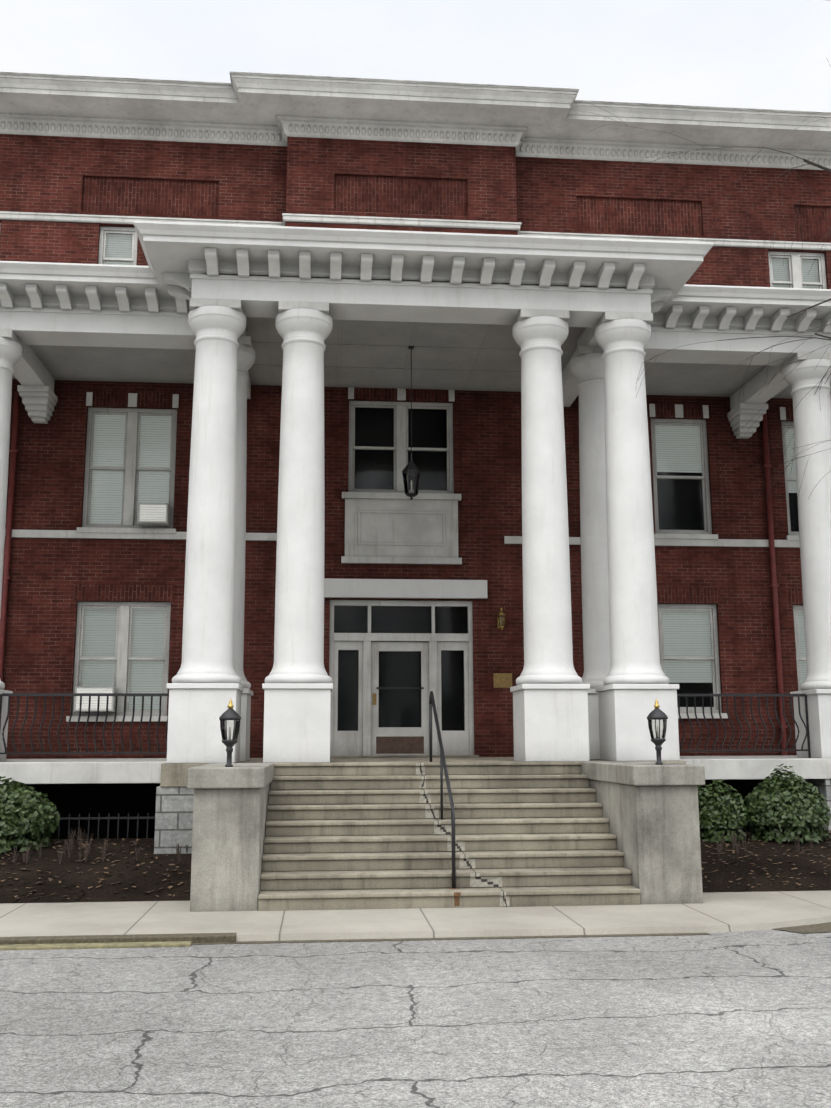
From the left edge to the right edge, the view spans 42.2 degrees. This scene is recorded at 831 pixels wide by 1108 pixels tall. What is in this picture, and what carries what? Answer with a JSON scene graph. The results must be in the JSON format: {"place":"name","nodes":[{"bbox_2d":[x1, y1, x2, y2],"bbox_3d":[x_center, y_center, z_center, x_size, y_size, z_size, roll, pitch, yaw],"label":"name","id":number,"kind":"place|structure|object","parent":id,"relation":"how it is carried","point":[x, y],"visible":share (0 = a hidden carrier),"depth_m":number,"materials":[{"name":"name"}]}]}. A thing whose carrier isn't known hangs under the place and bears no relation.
{"place":"outdoors","nodes":[
{"label":"outdoors","id":0,"kind":"place"},
{"bbox_2d":[0,329,24,761],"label":"porch column","id":1,"kind":"structure","parent":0,"point":[12,346],"depth_m":16.35,"materials":[{"name":"white paint"}]},
{"bbox_2d":[0,693,168,753],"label":"porch railing","id":2,"kind":"object","parent":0,"point":[85,694],"visible":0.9,"depth_m":15.74,"materials":[{"name":"black metal"}]},
{"bbox_2d":[0,134,830,758],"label":"building wall","id":3,"kind":"structure","parent":0,"point":[106,176],"depth_m":20.06,"materials":[{"name":"brick"}]},
{"bbox_2d":[98,226,137,264],"bbox_3d":[-5.598,-5.513,20.261,0.840,1.370,0.310,1,-10,-5],"label":"window","id":4,"kind":"structure","parent":3,"relation":"attached to","point":[117,245],"depth_m":20.39,"materials":[{"name":"white paint"}]},
{"bbox_2d":[66,601,170,721],"bbox_3d":[-5.177,1.891,19.008,1.760,2.110,0.310,1,-10,-5],"label":"window","id":5,"kind":"structure","parent":3,"relation":"attached to","point":[122,647],"depth_m":19.13,"materials":[{"name":"white paint"}]},
{"bbox_2d":[73,686,116,711],"bbox_3d":[-5.549,2.524,18.704,0.672,0.432,0.345,1,-10,-5],"label":"ac unit","id":6,"kind":"object","parent":5,"relation":"on","point":[94,703],"visible":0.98,"depth_m":18.55,"materials":[{"name":"metal"}]},
{"bbox_2d":[76,407,176,533],"bbox_3d":[-5.187,-1.513,19.600,1.740,2.360,0.310,1,-10,-5],"label":"window","id":7,"kind":"structure","parent":3,"relation":"attached to","point":[130,459],"depth_m":19.71,"materials":[{"name":"white paint"}]},
{"bbox_2d":[137,502,169,525],"bbox_3d":[-4.693,-0.707,19.343,0.532,0.372,0.345,1,-10,-5],"label":"ac unit","id":8,"kind":"object","parent":7,"relation":"attached to","point":[153,514],"visible":1,"depth_m":19.19,"materials":[{"name":"metal"}]},
{"bbox_2d":[0,393,787,754],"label":"downspouts","id":9,"kind":"object","parent":3,"relation":"attached to","point":[14,451],"visible":0.71,"depth_m":19.62,"materials":[{"name":"paint"}]},
{"bbox_2d":[13,345,788,438],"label":"brackets","id":10,"kind":"object","parent":3,"relation":"attached to","point":[35,379],"visible":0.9,"depth_m":19.27,"materials":[{"name":"white paint"}]},
{"bbox_2d":[348,401,453,493],"bbox_3d":[-0.268,-1.932,20.109,2.080,1.890,0.310,1,-10,-5],"label":"window","id":11,"kind":"structure","parent":3,"relation":"attached to","point":[400,448],"depth_m":20.15,"materials":[{"name":"black glass"}]},
{"bbox_2d":[286,136,516,234],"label":"attic block","id":12,"kind":"structure","parent":3,"relation":"attached to","point":[368,178],"depth_m":20.59,"materials":[{"name":"red brick"}]},
{"bbox_2d":[329,600,473,755],"bbox_3d":[-0.254,2.230,19.381,2.600,2.803,0.122,1,-10,-5],"label":"entrance door","id":13,"kind":"structure","parent":3,"relation":"attached to","point":[370,736],"depth_m":19.33,"materials":[{"name":"white paint"}]},
{"bbox_2d":[341,492,461,564],"bbox_3d":[-0.251,-0.470,19.718,2.200,1.315,0.100,1,-10,-5],"label":"panel","id":14,"kind":"object","parent":3,"relation":"attached to","point":[393,528],"depth_m":19.71,"materials":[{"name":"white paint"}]},
{"bbox_2d":[5,529,799,547],"bbox_3d":[-0.253,-0.281,19.711,32.000,0.140,0.050,1,-10,-5],"label":"belt course","id":15,"kind":"object","parent":3,"relation":"attached to","point":[507,539],"visible":0.42,"depth_m":19.48,"materials":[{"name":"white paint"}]},
{"bbox_2d":[324,578,487,598],"bbox_3d":[-0.248,0.631,19.527,3.120,0.340,0.100,1,-10,-5],"label":"door lintel","id":16,"kind":"structure","parent":3,"relation":"attached to","point":[407,588],"depth_m":19.48,"materials":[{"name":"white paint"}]},
{"bbox_2d":[0,221,830,365],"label":"porch entablature","id":17,"kind":"structure","parent":3,"relation":"attached to","point":[89,305],"depth_m":15.73,"materials":[{"name":"white paint"}]},
{"bbox_2d":[0,71,830,169],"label":"roof cornice","id":18,"kind":"structure","parent":3,"relation":"on","point":[250,108],"depth_m":20.50,"materials":[{"name":"white paint"}]},
{"bbox_2d":[0,211,830,250],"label":"attic belt course","id":19,"kind":"object","parent":3,"relation":"attached to","point":[286,217],"visible":0.71,"depth_m":20.42,"materials":[{"name":"white paint"}]},
{"bbox_2d":[73,387,802,603],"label":"window lintels","id":20,"kind":"object","parent":3,"relation":"attached to","point":[109,592],"depth_m":19.99,"materials":[{"name":"brick"}]},
{"bbox_2d":[497,607,505,630],"bbox_3d":[1.553,1.183,19.522,0.150,0.440,0.235,1,-10,-5],"label":"wall sconce","id":21,"kind":"object","parent":3,"relation":"attached to","point":[500,622],"depth_m":19.47,"materials":[{"name":"gold metal"}]},
{"bbox_2d":[493,673,511,687],"bbox_3d":[1.577,2.285,19.441,0.340,0.260,0.020,1,-10,-5],"label":"brass plaque","id":22,"kind":"object","parent":3,"relation":"attached to","point":[502,680],"visible":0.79,"depth_m":19.43,"materials":[{"name":"gold metal"}]},
{"bbox_2d":[651,418,717,538],"bbox_3d":[5.043,-1.425,20.492,1.240,2.370,0.310,1,-10,-5],"label":"window","id":23,"kind":"structure","parent":3,"relation":"attached to","point":[679,445],"depth_m":20.68,"materials":[{"name":"white paint"}]},
{"bbox_2d":[658,604,727,717],"bbox_3d":[5.054,1.974,19.901,1.260,2.110,0.310,1,-10,-5],"label":"window","id":24,"kind":"structure","parent":3,"relation":"attached to","point":[688,640],"depth_m":20.06,"materials":[{"name":"white paint"}]},
{"bbox_2d":[781,421,799,540],"bbox_3d":[7.853,-1.392,20.735,1.720,2.370,0.310,1,-10,-5],"label":"window","id":25,"kind":"structure","parent":3,"relation":"attached to","point":[788,455],"depth_m":20.84,"materials":[{"name":"white paint"}]},
{"bbox_2d":[768,251,826,288],"bbox_3d":[7.591,-5.355,21.403,1.320,1.370,0.310,1,-10,-5],"label":"window","id":26,"kind":"structure","parent":3,"relation":"attached to","point":[797,274],"depth_m":21.52,"materials":[{"name":"white paint"}]},
{"bbox_2d":[793,605,806,690],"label":"window","id":27,"kind":"structure","parent":3,"relation":"attached to","point":[799,627],"depth_m":20.25,"materials":[{"name":"white paint"}]},
{"bbox_2d":[0,890,830,1107],"bbox_3d":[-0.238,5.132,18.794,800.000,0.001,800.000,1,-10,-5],"label":"street ground","id":28,"kind":"structure","parent":0,"point":[739,1019],"depth_m":7.08,"materials":[{"name":"grey asphalt"}]},
{"bbox_2d":[0,933,236,950],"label":"kerb","id":29,"kind":"structure","parent":28,"relation":"on","point":[95,941],"depth_m":9.87,"materials":[{"name":"yellow paint"}]},
{"bbox_2d":[14,779,830,853],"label":"porch foundation","id":30,"kind":"object","parent":28,"relation":"on","point":[170,809],"visible":0.07,"depth_m":17.68,"materials":[{"name":"stone"}]},
{"bbox_2d":[0,755,830,786],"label":"porch floor","id":31,"kind":"structure","parent":30,"relation":"on","point":[162,772],"depth_m":15.29,"materials":[{"name":"white paint"}]},
{"bbox_2d":[167,298,245,762],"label":"portico column","id":32,"kind":"structure","parent":31,"relation":"on","point":[204,687],"depth_m":14.77,"materials":[{"name":"white paint"}]},
{"bbox_2d":[232,336,254,760],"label":"porch column","id":33,"kind":"structure","parent":31,"relation":"on","point":[245,356],"depth_m":16.34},
{"bbox_2d":[262,301,332,762],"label":"portico column","id":34,"kind":"structure","parent":31,"relation":"on","point":[297,686],"depth_m":14.86,"materials":[{"name":"white paint"}]},
{"bbox_2d":[330,755,478,757],"bbox_3d":[-0.239,3.574,19.025,2.700,0.031,0.360,1,-10,-5],"label":"door threshold","id":35,"kind":"object","parent":31,"relation":"on","point":[361,756],"depth_m":18.88,"materials":[{"name":"concrete"}]},
{"bbox_2d":[510,309,589,761],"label":"portico column","id":36,"kind":"structure","parent":31,"relation":"on","point":[550,707],"depth_m":15.16,"materials":[{"name":"white paint"}]},
{"bbox_2d":[569,346,610,759],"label":"porch column","id":37,"kind":"structure","parent":31,"relation":"on","point":[586,365],"depth_m":16.78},
{"bbox_2d":[593,312,679,760],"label":"portico column","id":38,"kind":"structure","parent":31,"relation":"on","point":[636,680],"depth_m":15.28,"materials":[{"name":"white paint"}]},
{"bbox_2d":[29,813,821,838],"bbox_3d":[0.051,4.092,15.593,19.216,0.730,0.030,1,-10,-5],"label":"iron fence","id":39,"kind":"object","parent":30,"relation":"on","point":[69,818],"visible":0.1,"depth_m":15.24,"materials":[{"name":"black metal"}]},
{"bbox_2d":[106,233,819,730],"bbox_3d":[-0.310,-1.228,20.508,32.000,13.000,0.001,1,-10,-5],"label":"window glass","id":40,"kind":"object","parent":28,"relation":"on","point":[430,431],"depth_m":20.17,"materials":[{"name":"black glass"}]},
{"bbox_2d":[581,0,830,504],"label":"bare tree","id":41,"kind":"object","parent":28,"relation":"on","point":[818,166],"visible":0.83,"depth_m":17.16,"materials":[{"name":"brown plant"}]},
{"bbox_2d":[0,891,830,941],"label":"sidewalk","id":42,"kind":"structure","parent":0,"point":[714,912],"depth_m":10.88,"materials":[{"name":"concrete"}]},
{"bbox_2d":[187,762,273,911],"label":"cheek wall","id":43,"kind":"structure","parent":42,"relation":"on","point":[230,804],"depth_m":11.59,"materials":[{"name":"concrete"}]},
{"bbox_2d":[219,699,240,766],"bbox_3d":[-2.076,1.990,12.047,0.250,0.770,0.250,1,-10,-5],"label":"post lantern","id":44,"kind":"object","parent":43,"relation":"on","point":[230,713],"visible":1,"depth_m":12.01,"materials":[{"name":"black metal"}]},
{"bbox_2d":[0,831,830,902],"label":"mulch beds","id":45,"kind":"object","parent":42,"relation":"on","point":[714,881],"visible":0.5,"depth_m":13.20,"materials":[{"name":"brown soil"}]},
{"bbox_2d":[0,776,59,852],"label":"bush","id":46,"kind":"object","parent":45,"relation":"on","point":[24,810],"visible":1,"depth_m":13.96,"materials":[{"name":"green plant"}]},
{"bbox_2d":[0,838,188,898],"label":"leaf litter","id":47,"kind":"object","parent":45,"relation":"on","point":[134,842],"visible":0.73,"depth_m":13.20,"materials":[{"name":"brown plant"}]},
{"bbox_2d":[10,828,188,863],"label":"dry shrubs","id":48,"kind":"object","parent":45,"relation":"on","point":[26,858],"visible":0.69,"depth_m":13.47,"materials":[{"name":"brown plant"}]},
{"bbox_2d":[698,779,748,841],"bbox_3d":[4.216,3.594,15.058,0.846,0.882,0.799,1,-10,-5],"label":"bush","id":49,"kind":"object","parent":45,"relation":"on","point":[724,813],"visible":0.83,"depth_m":14.85,"materials":[{"name":"green plant"}]},
{"bbox_2d":[700,831,830,888],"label":"leaf litter","id":50,"kind":"object","parent":45,"relation":"on","point":[769,859],"visible":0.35,"depth_m":13.81,"materials":[{"name":"brown plant"}]},
{"bbox_2d":[715,830,830,856],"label":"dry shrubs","id":51,"kind":"object","parent":45,"relation":"on","point":[734,844],"visible":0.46,"depth_m":14.21,"materials":[{"name":"brown plant"}]},
{"bbox_2d":[743,764,830,843],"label":"bush","id":52,"kind":"object","parent":45,"relation":"on","point":[798,811],"visible":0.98,"depth_m":14.82,"materials":[{"name":"green plant"}]},
{"bbox_2d":[258,761,639,910],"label":"entrance steps","id":53,"kind":"structure","parent":42,"relation":"on","point":[348,835],"depth_m":12.73,"materials":[{"name":"concrete"}]},
{"bbox_2d":[429,691,460,905],"bbox_3d":[0.327,2.841,13.166,0.120,2.422,2.731,1,-10,-5],"label":"stair handrail","id":54,"kind":"object","parent":53,"relation":"on","point":[442,766],"visible":0.98,"depth_m":13.08,"materials":[{"name":"black metal"}]},
{"bbox_2d":[416,763,509,906],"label":"step cracks","id":55,"kind":"object","parent":53,"relation":"attached to","point":[476,880],"visible":0.92,"depth_m":12.63,"materials":[{"name":"grey concrete"}]},
{"bbox_2d":[581,761,704,903],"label":"cheek wall","id":56,"kind":"structure","parent":42,"relation":"on","point":[650,811],"depth_m":12.03,"materials":[{"name":"concrete"}]},
{"bbox_2d":[647,698,667,764],"bbox_3d":[2.806,2.048,12.469,0.250,0.770,0.250,1,-10,-5],"label":"post lantern","id":57,"kind":"object","parent":56,"relation":"on","point":[655,715],"visible":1,"depth_m":12.42,"materials":[{"name":"black metal"}]},
{"bbox_2d":[0,0,830,111],"label":"sky","id":58,"kind":"structure","parent":0,"point":[752,54],"materials":[{"name":"white"}]},
{"bbox_2d":[12,274,830,398],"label":"porch ceiling","id":59,"kind":"structure","parent":0,"point":[445,356],"depth_m":18.83,"materials":[{"name":"white paint"}]},
{"bbox_2d":[402,346,420,499],"bbox_3d":[-0.068,-2.180,17.842,0.320,2.640,0.277,1,-10,-5],"label":"hanging lantern","id":60,"kind":"object","parent":59,"relation":"hanging from","point":[411,468],"visible":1,"depth_m":17.69,"materials":[{"name":"black metal"}]},
{"bbox_2d":[191,933,710,944],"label":"curb","id":61,"kind":"structure","parent":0,"point":[449,938],"depth_m":10.13,"materials":[{"name":"grey concrete"}]},
{"bbox_2d":[677,694,810,757],"bbox_3d":[4.772,2.637,16.518,2.700,0.985,0.253,1,-10,-5],"label":"porch railing","id":62,"kind":"object","parent":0,"point":[806,725],"visible":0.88,"depth_m":16.62,"materials":[{"name":"black metal"}]},
{"bbox_2d":[773,922,830,932],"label":"verge","id":63,"kind":"structure","parent":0,"point":[820,927],"depth_m":10.59,"materials":[{"name":"beige concrete"}]},
{"bbox_2d":[779,352,830,757],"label":"porch column","id":64,"kind":"structure","parent":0,"point":[812,421],"depth_m":17.12,"materials":[{"name":"white paint"}]}
]}

